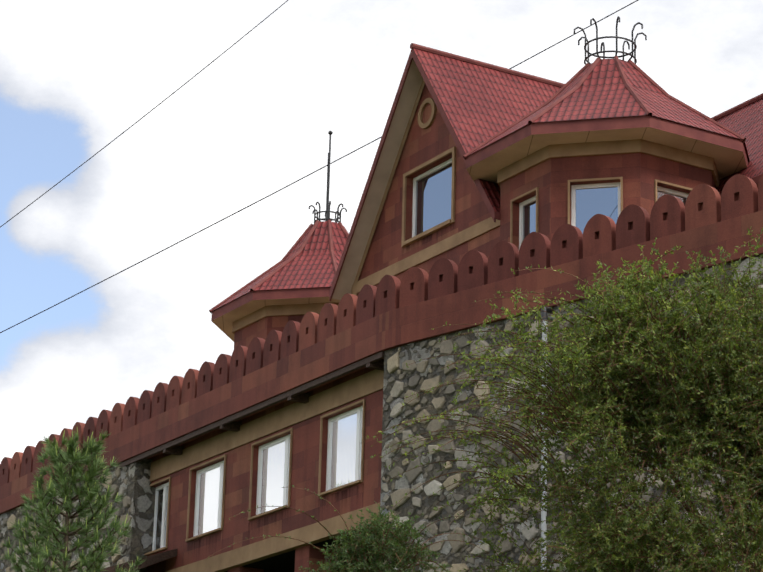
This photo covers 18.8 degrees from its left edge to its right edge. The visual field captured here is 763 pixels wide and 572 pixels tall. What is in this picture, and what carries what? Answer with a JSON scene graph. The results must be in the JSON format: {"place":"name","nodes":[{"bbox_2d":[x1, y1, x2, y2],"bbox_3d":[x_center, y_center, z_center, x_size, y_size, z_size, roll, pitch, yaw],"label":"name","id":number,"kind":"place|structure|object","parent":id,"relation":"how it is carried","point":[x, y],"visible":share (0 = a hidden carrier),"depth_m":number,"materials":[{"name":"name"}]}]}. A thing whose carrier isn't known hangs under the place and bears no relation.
{"place":"outdoors","nodes":[
{"label":"outdoors","id":0,"kind":"place"},
{"bbox_2d":[0,429,146,571],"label":"pine tree","id":1,"kind":"object","parent":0,"point":[84,456],"depth_m":39.99,"materials":[{"name":"green plant"}]},
{"bbox_2d":[204,485,490,571],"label":"bush","id":2,"kind":"object","parent":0,"point":[356,563],"depth_m":32.32,"materials":[{"name":"green plant"}]},
{"bbox_2d":[0,210,762,514],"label":"parapet wall","id":3,"kind":"structure","parent":0,"point":[404,325],"depth_m":36.36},
{"bbox_2d":[0,174,762,485],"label":"battlements","id":4,"kind":"object","parent":3,"relation":"on","point":[705,204],"visible":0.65,"depth_m":36.31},
{"bbox_2d":[0,0,762,463],"label":"sky","id":5,"kind":"structure","parent":0,"point":[75,75],"materials":[{"name":"white"}]},
{"bbox_2d":[361,226,762,571],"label":"tree","id":6,"kind":"object","parent":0,"point":[678,388],"depth_m":26.32,"materials":[{"name":"green plant"}]},
{"bbox_3d":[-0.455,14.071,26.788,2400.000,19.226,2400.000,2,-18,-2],"label":"hillside ground","id":7,"kind":"structure","parent":0,"visible":0},
{"bbox_2d":[225,531,378,571],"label":"dark interiors","id":8,"kind":"object","parent":7,"relation":"on","point":[284,562],"depth_m":40.02,"materials":[{"name":"black"}]},
{"bbox_2d":[0,0,637,332],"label":"overhead cables","id":9,"kind":"object","parent":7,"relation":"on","point":[261,199],"visible":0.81,"depth_m":69.88,"materials":[{"name":"grey plastic"}]},
{"bbox_2d":[0,255,762,571],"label":"rubble stone wall","id":10,"kind":"structure","parent":7,"relation":"on","point":[141,494],"depth_m":35.35,"materials":[{"name":"grey stone"}]},
{"bbox_2d":[0,257,762,571],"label":"wall stones","id":11,"kind":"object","parent":10,"relation":"attached to","point":[397,390],"depth_m":35.09,"materials":[{"name":"grey stone"}]},
{"bbox_2d":[146,84,757,571],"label":"red building walls","id":12,"kind":"structure","parent":7,"relation":"on","point":[552,176],"depth_m":40.09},
{"bbox_2d":[100,351,383,571],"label":"wood canopy and brackets","id":13,"kind":"object","parent":12,"relation":"attached to","point":[299,395],"visible":0.77,"depth_m":41.15,"materials":[{"name":"brown wood"}]},
{"bbox_2d":[152,158,688,550],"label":"window frames","id":14,"kind":"structure","parent":12,"relation":"attached to","point":[357,410],"depth_m":39.91,"materials":[{"name":"white plastic"}]},
{"bbox_2d":[154,410,362,549],"bbox_3d":[-2.267,3.522,40.908,0.001,1.180,7.900,12,-20,-29],"label":"window glass","id":15,"kind":"object","parent":14,"relation":"in","point":[343,452],"visible":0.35,"depth_m":40.32,"materials":[{"name":"glass"}]},
{"bbox_2d":[415,163,686,239],"bbox_3d":[2.355,-1.940,40.359,1.549,4.235,6.141,19,-25,-44],"label":"window glass","id":16,"kind":"object","parent":14,"relation":"in","point":[433,198],"visible":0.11,"depth_m":41.95,"materials":[{"name":"blue glass"}]},
{"bbox_2d":[144,80,719,571],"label":"wall trim","id":17,"kind":"structure","parent":12,"relation":"attached to","point":[322,402],"depth_m":40.14,"materials":[{"name":"brown wood"}]},
{"bbox_2d":[212,58,746,341],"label":"roof soffits","id":18,"kind":"object","parent":12,"relation":"attached to","point":[729,161],"visible":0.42,"depth_m":43.17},
{"bbox_2d":[209,43,762,320],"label":"roof fascia and hips","id":19,"kind":"structure","parent":12,"relation":"on","point":[580,125],"depth_m":40.20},
{"bbox_2d":[309,16,646,319],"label":"roof finials","id":20,"kind":"object","parent":19,"relation":"on","point":[336,220],"visible":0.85,"depth_m":40.93,"materials":[{"name":"black metal"}]},
{"bbox_2d":[212,48,762,310],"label":"roof tiles","id":21,"kind":"object","parent":12,"relation":"on","point":[480,104],"visible":0.21,"depth_m":42.02,"materials":[{"name":"red tile"}]},
{"bbox_2d":[541,320,546,570],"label":"drain pipe","id":22,"kind":"object","parent":7,"relation":"on","point":[543,518],"visible":0.38,"depth_m":33.24,"materials":[{"name":"grey metal"}]}
]}

